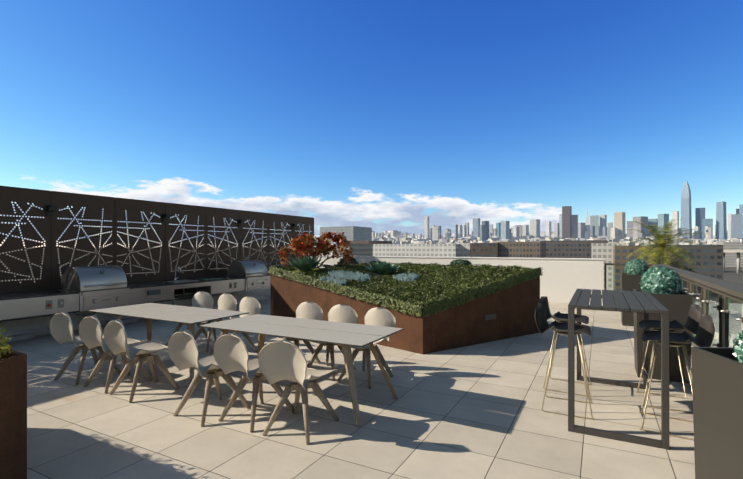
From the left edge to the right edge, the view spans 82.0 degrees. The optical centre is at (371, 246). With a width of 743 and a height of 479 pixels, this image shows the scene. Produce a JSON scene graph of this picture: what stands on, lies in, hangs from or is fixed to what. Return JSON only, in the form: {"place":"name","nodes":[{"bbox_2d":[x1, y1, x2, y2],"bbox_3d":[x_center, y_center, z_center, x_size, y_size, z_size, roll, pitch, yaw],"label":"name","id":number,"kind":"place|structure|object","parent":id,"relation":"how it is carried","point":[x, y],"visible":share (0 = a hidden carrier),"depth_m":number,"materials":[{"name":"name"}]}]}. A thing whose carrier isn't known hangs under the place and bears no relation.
{"place":"outdoors","nodes":[
{"label":"outdoors","id":0,"kind":"place"},
{"bbox_2d":[46,205,296,229],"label":"screen lights","id":1,"kind":"object","parent":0,"point":[50,209],"visible":0.94,"depth_m":10.21},
{"bbox_2d":[0,247,742,285],"bbox_3d":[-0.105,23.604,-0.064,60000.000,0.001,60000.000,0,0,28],"label":"city ground","id":2,"kind":"structure","parent":0,"point":[731,274],"depth_m":515.31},
{"bbox_2d":[320,226,371,254],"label":"building","id":3,"kind":"structure","parent":2,"relation":"on","point":[354,233],"depth_m":886.55,"materials":[{"name":"concrete"}]},
{"bbox_2d":[336,243,372,255],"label":"building","id":4,"kind":"structure","parent":2,"relation":"on","point":[362,249],"depth_m":268.05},
{"bbox_2d":[347,241,391,243],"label":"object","id":5,"kind":"object","parent":4,"relation":"on","point":[378,242],"visible":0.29,"depth_m":328.51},
{"bbox_2d":[373,244,459,256],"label":"white apartment building","id":6,"kind":"structure","parent":2,"relation":"on","point":[441,250],"depth_m":282.00,"materials":[{"name":"concrete"}]},
{"bbox_2d":[456,243,469,256],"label":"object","id":7,"kind":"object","parent":2,"relation":"on","point":[464,249],"visible":0.21,"depth_m":275.99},
{"bbox_2d":[470,243,498,256],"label":"building","id":8,"kind":"structure","parent":2,"relation":"on","point":[484,249],"depth_m":264.30,"materials":[{"name":"brick"}]},
{"bbox_2d":[482,221,488,239],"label":"tower","id":9,"kind":"structure","parent":2,"relation":"on","point":[486,223],"depth_m":2259.12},
{"bbox_2d":[496,223,500,235],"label":"tower","id":10,"kind":"structure","parent":2,"relation":"on","point":[498,226],"depth_m":2513.56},
{"bbox_2d":[501,221,509,240],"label":"tower","id":11,"kind":"structure","parent":2,"relation":"on","point":[505,229],"depth_m":2092.64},
{"bbox_2d":[316,234,715,244],"bbox_3d":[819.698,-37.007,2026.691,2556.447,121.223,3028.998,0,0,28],"label":"city building","id":12,"kind":"structure","parent":2,"relation":"on","point":[444,241],"depth_m":1621.55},
{"bbox_2d":[513,227,518,236],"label":"tower","id":13,"kind":"structure","parent":2,"relation":"on","point":[515,231],"depth_m":2174.30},
{"bbox_2d":[316,231,726,243],"bbox_3d":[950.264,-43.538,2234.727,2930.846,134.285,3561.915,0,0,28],"label":"city building","id":14,"kind":"structure","parent":2,"relation":"on","point":[543,235],"depth_m":1865.87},
{"bbox_2d":[498,242,545,257],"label":"building","id":15,"kind":"structure","parent":2,"relation":"on","point":[525,249],"depth_m":257.19,"materials":[{"name":"brick"}]},
{"bbox_2d":[521,225,528,238],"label":"tower","id":16,"kind":"structure","parent":2,"relation":"on","point":[525,230],"depth_m":2461.78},
{"bbox_2d":[322,231,730,253],"bbox_3d":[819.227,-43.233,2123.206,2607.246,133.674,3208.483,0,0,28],"label":"city building","id":17,"kind":"structure","parent":2,"relation":"on","point":[436,242],"depth_m":1604.99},
{"bbox_2d":[315,232,742,246],"bbox_3d":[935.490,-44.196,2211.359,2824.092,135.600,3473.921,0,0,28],"label":"city building","id":18,"kind":"structure","parent":2,"relation":"on","point":[628,244],"depth_m":1674.58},
{"bbox_2d":[332,231,729,254],"bbox_3d":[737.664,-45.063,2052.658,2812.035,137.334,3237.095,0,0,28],"label":"city building","id":19,"kind":"structure","parent":2,"relation":"on","point":[615,240],"depth_m":1737.27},
{"bbox_2d":[530,219,539,238],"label":"tower","id":20,"kind":"structure","parent":2,"relation":"on","point":[534,228],"depth_m":2355.51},
{"bbox_2d":[331,233,742,254],"bbox_3d":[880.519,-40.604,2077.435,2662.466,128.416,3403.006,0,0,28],"label":"city building","id":21,"kind":"structure","parent":2,"relation":"on","point":[489,239],"depth_m":1780.90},
{"bbox_2d":[380,233,714,245],"bbox_3d":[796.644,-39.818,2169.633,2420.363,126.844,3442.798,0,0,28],"label":"city building","id":22,"kind":"structure","parent":2,"relation":"on","point":[518,238],"depth_m":1996.05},
{"bbox_2d":[559,214,561,237],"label":"tower","id":23,"kind":"structure","parent":2,"relation":"on","point":[560,225],"depth_m":2142.93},
{"bbox_2d":[392,235,739,245],"bbox_3d":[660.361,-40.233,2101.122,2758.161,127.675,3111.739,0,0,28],"label":"city building","id":24,"kind":"structure","parent":2,"relation":"on","point":[541,239],"depth_m":1608.38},
{"bbox_2d":[562,206,571,238],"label":"tower","id":25,"kind":"structure","parent":2,"relation":"on","point":[566,221],"depth_m":2108.18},
{"bbox_2d":[540,240,606,257],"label":"building","id":26,"kind":"structure","parent":2,"relation":"on","point":[570,249],"depth_m":288.38,"materials":[{"name":"concrete"}]},
{"bbox_2d":[590,215,598,235],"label":"tower","id":27,"kind":"structure","parent":2,"relation":"on","point":[594,220],"depth_m":2484.24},
{"bbox_2d":[591,243,621,289],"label":"building","id":28,"kind":"structure","parent":2,"relation":"on","point":[602,250],"depth_m":234.02,"materials":[{"name":"concrete"}]},
{"bbox_2d":[608,222,612,238],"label":"tower","id":29,"kind":"structure","parent":2,"relation":"on","point":[610,225],"depth_m":2435.32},
{"bbox_2d":[613,245,652,265],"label":"building","id":30,"kind":"structure","parent":2,"relation":"on","point":[621,254],"depth_m":205.26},
{"bbox_2d":[633,216,647,236],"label":"tower","id":31,"kind":"structure","parent":2,"relation":"on","point":[642,219],"depth_m":2504.02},
{"bbox_2d":[648,219,657,235],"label":"tower","id":32,"kind":"structure","parent":2,"relation":"on","point":[653,221],"depth_m":2526.35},
{"bbox_2d":[623,218,705,271],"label":"palm tree","id":33,"kind":"object","parent":2,"relation":"on","point":[660,241],"visible":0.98,"depth_m":55.06,"materials":[{"name":"plant"}]},
{"bbox_2d":[680,181,691,236],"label":"skyscraper","id":34,"kind":"structure","parent":2,"relation":"on","point":[686,221],"materials":[{"name":"glass"}]},
{"bbox_2d":[653,245,722,279],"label":"building","id":35,"kind":"structure","parent":2,"relation":"on","point":[710,259],"depth_m":216.56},
{"bbox_2d":[695,208,704,237],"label":"tower","id":36,"kind":"structure","parent":2,"relation":"on","point":[699,214],"depth_m":2405.07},
{"bbox_2d":[716,202,726,238],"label":"skyscraper","id":37,"kind":"structure","parent":2,"relation":"on","point":[721,226],"depth_m":2171.44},
{"bbox_2d":[715,242,742,266],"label":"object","id":38,"kind":"object","parent":2,"relation":"on","point":[730,259],"visible":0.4,"depth_m":506.65,"materials":[{"name":"concrete"}]},
{"bbox_2d":[723,250,742,272],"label":"freeway viaduct","id":39,"kind":"object","parent":2,"relation":"on","point":[738,260],"visible":0.25,"depth_m":384.75,"materials":[{"name":"grey concrete"}]},
{"bbox_2d":[731,214,741,238],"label":"tower","id":40,"kind":"structure","parent":2,"relation":"on","point":[736,225],"depth_m":2033.19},
{"bbox_2d":[739,204,742,237],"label":"tower","id":41,"kind":"structure","parent":2,"relation":"on","point":[741,209],"depth_m":2111.42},
{"bbox_2d":[0,0,742,246],"label":"sky","id":42,"kind":"structure","parent":0,"point":[379,115],"materials":[{"name":"blue"}]},
{"bbox_2d":[424,216,428,237],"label":"tower","id":43,"kind":"structure","parent":0,"point":[426,226],"depth_m":2457.15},
{"bbox_2d":[434,227,439,241],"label":"tower","id":44,"kind":"structure","parent":0,"point":[436,233],"depth_m":2094.17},
{"bbox_2d":[473,218,479,237],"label":"tower","id":45,"kind":"structure","parent":0,"point":[476,227],"depth_m":2394.59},
{"bbox_2d":[480,225,485,240],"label":"tower","id":46,"kind":"structure","parent":0,"point":[482,232],"depth_m":2220.00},
{"bbox_2d":[545,221,550,236],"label":"tower","id":47,"kind":"structure","parent":0,"point":[548,229],"depth_m":2470.83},
{"bbox_2d":[554,223,558,236],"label":"tower","id":48,"kind":"structure","parent":0,"point":[556,229],"depth_m":2399.35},
{"bbox_2d":[572,215,577,237],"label":"tower","id":49,"kind":"structure","parent":0,"point":[574,226],"depth_m":2123.81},
{"bbox_2d":[578,223,584,237],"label":"tower","id":50,"kind":"structure","parent":0,"point":[581,230],"depth_m":2282.70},
{"bbox_2d":[600,215,606,235],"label":"tower","id":51,"kind":"structure","parent":0,"point":[603,220],"depth_m":2499.69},
{"bbox_2d":[611,228,616,238],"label":"tower","id":52,"kind":"structure","parent":0,"point":[613,233],"depth_m":2224.40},
{"bbox_2d":[614,212,624,238],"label":"tower","id":53,"kind":"structure","parent":0,"point":[619,221],"depth_m":2231.52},
{"bbox_2d":[658,214,668,238],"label":"tower","id":54,"kind":"structure","parent":0,"point":[663,219],"depth_m":2305.95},
{"bbox_2d":[672,211,678,239],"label":"tower","id":55,"kind":"structure","parent":0,"point":[675,217],"depth_m":2060.90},
{"bbox_2d":[702,219,712,239],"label":"tower","id":56,"kind":"structure","parent":0,"point":[707,222],"depth_m":2193.38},
{"bbox_2d":[728,214,730,238],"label":"tower","id":57,"kind":"structure","parent":0,"point":[729,226],"depth_m":2538.07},
{"bbox_3d":[-2.402,12.614,4.052,11.670,21.980,23.100,0,0,28],"label":"host building","id":58,"kind":"object","parent":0,"visible":0},
{"bbox_2d":[0,287,270,332],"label":"curb wall","id":59,"kind":"structure","parent":58,"relation":"on","point":[23,324],"depth_m":8.49,"materials":[{"name":"concrete"}]},
{"bbox_2d":[0,294,270,342],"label":"curb flashing","id":60,"kind":"object","parent":59,"relation":"on","point":[22,334],"visible":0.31,"depth_m":7.87,"materials":[{"name":"metal"}]},
{"bbox_2d":[0,299,694,478],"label":"terrace floor pavers","id":61,"kind":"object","parent":58,"relation":"on","point":[472,412],"depth_m":3.97,"materials":[{"name":"tile"}]},
{"bbox_2d":[0,348,26,478],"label":"corten planter","id":62,"kind":"object","parent":61,"relation":"on","point":[13,414],"visible":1,"depth_m":2.68,"materials":[{"name":"metal"}]},
{"bbox_2d":[0,325,12,359],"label":"plant","id":63,"kind":"object","parent":62,"relation":"on","point":[4,347],"visible":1,"depth_m":2.71,"materials":[{"name":"plant"}]},
{"bbox_2d":[49,312,120,384],"bbox_3d":[-3.504,1.189,5.260,0.485,0.851,0.600,0,0,26],"label":"chair","id":64,"kind":"object","parent":61,"relation":"on","point":[61,327],"visible":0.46,"depth_m":5.10,"materials":[{"name":"weathered teak"},{"name":"beige plastic"}]},
{"bbox_2d":[0,287,223,322],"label":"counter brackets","id":65,"kind":"object","parent":61,"relation":"on","point":[181,297],"visible":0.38,"depth_m":9.52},
{"bbox_2d":[60,265,128,311],"bbox_3d":[-5.259,0.760,8.145,0.775,0.779,0.910,0,0,28],"label":"grill","id":66,"kind":"object","parent":65,"relation":"on","point":[98,287],"visible":0.98,"depth_m":7.91,"materials":[{"name":"metal"}]},
{"bbox_2d":[0,276,270,319],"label":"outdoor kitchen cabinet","id":67,"kind":"object","parent":65,"relation":"on","point":[20,308],"visible":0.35,"depth_m":7.56,"materials":[{"name":"metal"}]},
{"bbox_2d":[0,275,269,300],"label":"counter top","id":68,"kind":"object","parent":67,"relation":"on","point":[28,294],"visible":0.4,"depth_m":8.47,"materials":[{"name":"stone"}]},
{"bbox_2d":[46,282,236,308],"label":"counter plates","id":69,"kind":"object","parent":67,"relation":"attached to","point":[50,302],"visible":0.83,"depth_m":7.31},
{"bbox_2d":[147,289,160,294],"bbox_3d":[-4.500,0.939,8.845,0.055,0.100,0.260,0,0,28],"label":"counter junction box","id":70,"kind":"object","parent":67,"relation":"attached to","point":[154,292],"visible":1,"depth_m":8.82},
{"bbox_2d":[228,260,268,290],"bbox_3d":[-3.362,0.760,11.700,0.775,0.779,0.910,0,0,28],"label":"grill","id":71,"kind":"object","parent":65,"relation":"on","point":[252,272],"visible":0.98,"depth_m":11.43,"materials":[{"name":"metal"}]},
{"bbox_2d":[79,315,152,392],"bbox_3d":[-2.979,1.189,4.996,0.485,0.851,0.600,0,0,30],"label":"chair","id":72,"kind":"object","parent":61,"relation":"on","point":[90,332],"visible":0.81,"depth_m":4.86,"materials":[{"name":"weathered teak"},{"name":"beige plastic"}]},
{"bbox_2d":[104,319,179,402],"bbox_3d":[-2.525,1.189,4.717,0.485,0.851,0.600,0,0,35],"label":"chair","id":73,"kind":"object","parent":61,"relation":"on","point":[115,336],"visible":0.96,"depth_m":4.62,"materials":[{"name":"weathered teak"},{"name":"beige plastic"}]},
{"bbox_2d":[89,303,248,383],"bbox_3d":[-2.733,1.237,5.737,2.060,0.744,0.900,0,0,28],"label":"dining table","id":74,"kind":"object","parent":61,"relation":"on","point":[191,317],"visible":0.73,"depth_m":5.63,"materials":[{"name":"laminate"}]},
{"bbox_2d":[165,291,213,345],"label":"chair","id":75,"kind":"object","parent":61,"relation":"on","point":[201,299],"visible":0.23,"depth_m":7.30,"materials":[{"name":"plastic"},{"name":"weathered teak"}]},
{"bbox_2d":[168,330,250,426],"bbox_3d":[-1.556,1.189,4.133,0.485,0.851,0.600,0,0,34],"label":"chair","id":76,"kind":"object","parent":61,"relation":"on","point":[183,350],"visible":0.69,"depth_m":4.01,"materials":[{"name":"weathered teak"},{"name":"beige plastic"}]},
{"bbox_2d":[194,293,236,351],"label":"chair","id":77,"kind":"object","parent":61,"relation":"on","point":[227,301],"visible":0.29,"depth_m":6.99,"materials":[{"name":"plastic"},{"name":"weathered teak"}]},
{"bbox_2d":[209,296,260,354],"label":"chair","id":78,"kind":"object","parent":61,"relation":"on","point":[251,305],"visible":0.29,"depth_m":6.56,"materials":[{"name":"plastic"},{"name":"weathered teak"}]},
{"bbox_2d":[213,332,293,431],"bbox_3d":[-1.086,1.189,4.016,0.485,0.851,0.600,0,0,33],"label":"chair","id":79,"kind":"object","parent":61,"relation":"on","point":[230,351],"visible":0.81,"depth_m":3.89,"materials":[{"name":"plastic"},{"name":"weathered teak"}]},
{"bbox_2d":[258,339,338,444],"bbox_3d":[-0.627,1.189,3.773,0.485,0.851,0.600,0,0,22],"label":"chair","id":80,"kind":"object","parent":61,"relation":"on","point":[282,359],"visible":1,"depth_m":3.60,"materials":[{"name":"plastic"},{"name":"weathered teak"}]},
{"bbox_2d":[275,301,322,363],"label":"chair","id":81,"kind":"object","parent":61,"relation":"on","point":[309,310],"visible":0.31,"depth_m":5.92,"materials":[{"name":"plastic"},{"name":"weathered teak"}]},
{"bbox_2d":[200,314,403,426],"bbox_3d":[-0.776,1.237,4.624,2.060,0.744,0.900,0,0,28],"label":"dining table","id":82,"kind":"object","parent":61,"relation":"on","point":[346,336],"visible":0.94,"depth_m":4.45,"materials":[{"name":"laminate"}]},
{"bbox_2d":[307,304,357,380],"bbox_3d":[-0.521,1.189,5.475,0.485,0.851,0.600,0,0,27],"label":"chair","id":83,"kind":"object","parent":61,"relation":"on","point":[343,313],"visible":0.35,"depth_m":5.62,"materials":[{"name":"plastic"},{"name":"weathered teak"}]},
{"bbox_2d":[337,307,395,387],"bbox_3d":[-0.052,1.189,5.204,0.485,0.851,0.600,0,0,33],"label":"chair","id":84,"kind":"object","parent":61,"relation":"on","point":[378,316],"visible":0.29,"depth_m":5.32,"materials":[{"name":"cream plastic"},{"name":"wood"}]},
{"bbox_2d":[271,273,539,353],"bbox_3d":[0.478,1.044,8.655,4.724,1.120,2.840,0,0,45],"label":"corten planter","id":85,"kind":"object","parent":61,"relation":"on","point":[513,308],"visible":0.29,"depth_m":7.28,"materials":[{"name":"metal"}]},
{"bbox_2d":[277,230,353,267],"bbox_3d":[-1.272,0.068,9.646,1.919,0.918,1.597,0,0,28],"label":"shrub","id":86,"kind":"object","parent":85,"relation":"on","point":[303,243],"depth_m":9.46,"materials":[{"name":"plant"}]},
{"bbox_2d":[485,314,495,319],"bbox_3d":[0.279,1.223,7.844,3.856,0.162,0.234,0,0,20],"label":"light fixture","id":87,"kind":"object","parent":85,"relation":"on","point":[490,316],"visible":0.54,"depth_m":7.21,"materials":[{"name":"grey"}]},
{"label":"big planter soil","id":88,"kind":"structure","parent":85,"relation":"on","visible":0},
{"bbox_2d":[268,261,542,316],"bbox_3d":[0.470,0.700,8.622,4.804,0.720,2.938,0,0,45],"label":"groundcover plant","id":89,"kind":"object","parent":88,"relation":"on","point":[434,288],"visible":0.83,"depth_m":7.75,"materials":[{"name":"green plant"}]},
{"bbox_2d":[283,255,323,270],"bbox_3d":[-1.478,0.341,9.149,0.935,0.348,0.929,0,0,-20],"label":"agave plant","id":90,"kind":"object","parent":89,"relation":"on","point":[306,263],"visible":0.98,"depth_m":8.98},
{"bbox_2d":[319,274,346,285],"bbox_3d":[-0.710,0.622,7.975,0.641,0.228,0.393,0,0,28],"label":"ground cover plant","id":91,"kind":"object","parent":89,"relation":"on","point":[335,280],"visible":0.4,"depth_m":7.94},
{"bbox_2d":[328,269,370,280],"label":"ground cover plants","id":92,"kind":"object","parent":89,"relation":"on","point":[354,276],"visible":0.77,"depth_m":8.45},
{"bbox_2d":[362,261,399,273],"bbox_3d":[0.190,0.441,9.244,0.849,0.301,0.839,0,0,28],"label":"agave plant","id":93,"kind":"object","parent":89,"relation":"on","point":[383,267],"visible":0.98,"depth_m":9.10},
{"bbox_2d":[392,272,419,281],"bbox_3d":[0.676,0.597,8.540,0.555,0.244,0.478,0,0,28],"label":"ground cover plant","id":94,"kind":"object","parent":89,"relation":"on","point":[409,277],"visible":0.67,"depth_m":8.45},
{"bbox_2d":[535,304,594,419],"bbox_3d":[1.932,1.091,4.277,0.525,1.024,0.463,0,0,26],"label":"bar stool","id":95,"kind":"object","parent":61,"relation":"on","point":[543,325],"visible":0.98,"depth_m":4.25,"materials":[{"name":"black plastic"},{"name":"light wood"}]},
{"bbox_2d":[538,296,591,396],"bbox_3d":[2.218,1.091,4.898,0.526,1.024,0.463,0,0,31],"label":"bar stool","id":96,"kind":"object","parent":61,"relation":"on","point":[558,316],"visible":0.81,"depth_m":4.92,"materials":[{"name":"black plastic"},{"name":"light wood"}]},
{"bbox_2d":[568,289,668,449],"bbox_3d":[2.422,1.054,4.278,0.730,1.100,1.660,0,0,28],"label":"bar table","id":97,"kind":"object","parent":61,"relation":"on","point":[645,303],"visible":1,"depth_m":3.70,"materials":[{"name":"metal"}]},
{"bbox_2d":[620,273,641,325],"bbox_3d":[5.478,1.084,8.824,0.560,1.040,0.560,0,0,28],"label":"tall planter","id":98,"kind":"object","parent":61,"relation":"on","point":[630,282],"visible":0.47,"depth_m":8.66,"materials":[{"name":"grey metal"}]},
{"bbox_2d":[624,258,649,274],"bbox_3d":[5.480,0.465,8.826,0.459,0.460,0.453,0,0,28],"label":"topiary","id":99,"kind":"object","parent":98,"relation":"on","point":[636,266],"visible":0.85,"depth_m":8.69,"materials":[{"name":"green plant"}]},
{"bbox_2d":[633,289,692,383],"bbox_3d":[3.632,1.084,5.366,0.560,1.040,0.560,0,0,28],"label":"tall planter","id":100,"kind":"object","parent":61,"relation":"on","point":[677,306],"visible":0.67,"depth_m":5.09,"materials":[{"name":"grey metal"}]},
{"bbox_2d":[640,266,682,294],"bbox_3d":[3.633,0.465,5.363,0.450,0.469,0.457,0,0,28],"label":"topiary","id":101,"kind":"object","parent":100,"relation":"on","point":[660,280],"visible":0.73,"depth_m":5.22,"materials":[{"name":"green plant"}]},
{"bbox_2d":[636,304,703,412],"bbox_3d":[3.054,1.091,4.395,0.525,1.024,0.463,0,0,25],"label":"bar stool","id":102,"kind":"object","parent":61,"relation":"on","point":[693,319],"visible":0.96,"depth_m":4.32,"materials":[{"name":"black plastic"},{"name":"light wood"}]},
{"bbox_2d":[604,263,742,346],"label":"railing frame","id":103,"kind":"object","parent":61,"relation":"on","point":[725,290],"visible":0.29,"depth_m":5.43,"materials":[{"name":"metal"}]},
{"bbox_2d":[607,266,742,347],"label":"glass railing","id":104,"kind":"object","parent":103,"relation":"in","point":[614,283],"visible":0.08,"depth_m":5.69,"materials":[{"name":"glass"}]},
{"bbox_2d":[682,287,740,345],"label":"railing standoffs","id":105,"kind":"object","parent":103,"relation":"attached to","point":[727,311],"visible":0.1,"depth_m":5.42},
{"bbox_2d":[639,314,714,439],"bbox_3d":[2.688,1.091,3.793,0.526,1.024,0.463,0,0,32],"label":"bar stool","id":106,"kind":"object","parent":61,"relation":"on","point":[704,336],"visible":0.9,"depth_m":3.73,"materials":[{"name":"black plastic"},{"name":"light wood"}]},
{"bbox_2d":[691,347,742,478],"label":"tall planter","id":107,"kind":"object","parent":61,"relation":"on","point":[717,382],"visible":0.88,"depth_m":2.50,"materials":[{"name":"grey metal"}]},
{"bbox_2d":[732,330,742,362],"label":"topiary","id":108,"kind":"object","parent":107,"relation":"on","point":[737,347],"visible":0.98,"depth_m":2.47,"materials":[{"name":"green plant"}]},
{"bbox_3d":[2.773,1.079,13.272,0.600,1.050,0.600,0,0,28],"label":"tall planter","id":109,"kind":"object","parent":61,"relation":"on","visible":0},
{"bbox_2d":[450,259,471,264],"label":"bush","id":110,"kind":"object","parent":109,"relation":"on","point":[460,261],"visible":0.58,"depth_m":13.06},
{"bbox_2d":[316,256,603,304],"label":"parapet wall","id":111,"kind":"structure","parent":58,"relation":"on","point":[562,280],"depth_m":12.37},
{"bbox_2d":[319,255,603,259],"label":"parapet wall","id":112,"kind":"structure","parent":111,"relation":"on","point":[481,257],"depth_m":13.20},
{"bbox_3d":[-5.882,0.054,8.732,0.053,2.240,15.910,0,0,28],"label":"screen","id":113,"kind":"object","parent":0,"visible":0},
{"bbox_2d":[0,186,50,292],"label":"screen panel","id":114,"kind":"object","parent":113,"relation":"attached to","point":[21,197],"visible":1,"depth_m":7.80,"materials":[{"name":"brown metal"}]},
{"bbox_2d":[51,191,114,288],"bbox_3d":[-5.848,0.034,8.714,0.004,2.220,1.208,0,0,28],"label":"screen panel","id":115,"kind":"object","parent":113,"relation":"attached to","point":[94,205],"visible":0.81,"depth_m":8.64,"materials":[{"name":"brown metal"}]},
{"bbox_2d":[115,197,164,282],"bbox_3d":[-5.274,0.034,9.790,0.004,2.220,1.208,0,0,28],"label":"screen panel","id":116,"kind":"object","parent":113,"relation":"attached to","point":[133,209],"visible":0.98,"depth_m":9.77,"materials":[{"name":"brown metal"}]},
{"bbox_2d":[165,202,205,292],"bbox_3d":[-4.699,0.034,10.867,0.004,2.220,1.208,0,0,28],"label":"screen panel","id":117,"kind":"object","parent":113,"relation":"attached to","point":[192,212],"visible":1,"depth_m":10.83,"materials":[{"name":"brown metal"}]},
{"bbox_2d":[206,207,239,276],"bbox_3d":[-4.125,0.034,11.943,0.004,2.220,1.208,0,0,28],"label":"screen panel","id":118,"kind":"object","parent":113,"relation":"attached to","point":[219,215],"visible":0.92,"depth_m":11.86,"materials":[{"name":"brown metal"}]},
{"bbox_2d":[240,210,268,274],"bbox_3d":[-3.550,0.034,13.019,0.004,2.220,1.208,0,0,28],"label":"screen panel","id":119,"kind":"object","parent":113,"relation":"attached to","point":[257,219],"visible":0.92,"depth_m":13.00,"materials":[{"name":"brown metal"}]},
{"bbox_2d":[269,213,292,275],"bbox_3d":[-2.976,0.034,14.096,0.004,2.220,1.208,0,0,28],"label":"screen panel","id":120,"kind":"object","parent":113,"relation":"attached to","point":[276,221],"visible":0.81,"depth_m":13.97,"materials":[{"name":"brown metal"}]},
{"bbox_2d":[293,216,313,260],"bbox_3d":[-2.401,0.034,15.172,0.004,2.220,1.208,0,0,28],"label":"screen panel","id":121,"kind":"object","parent":113,"relation":"attached to","point":[307,223],"visible":0.27,"depth_m":15.10,"materials":[{"name":"brown metal"}]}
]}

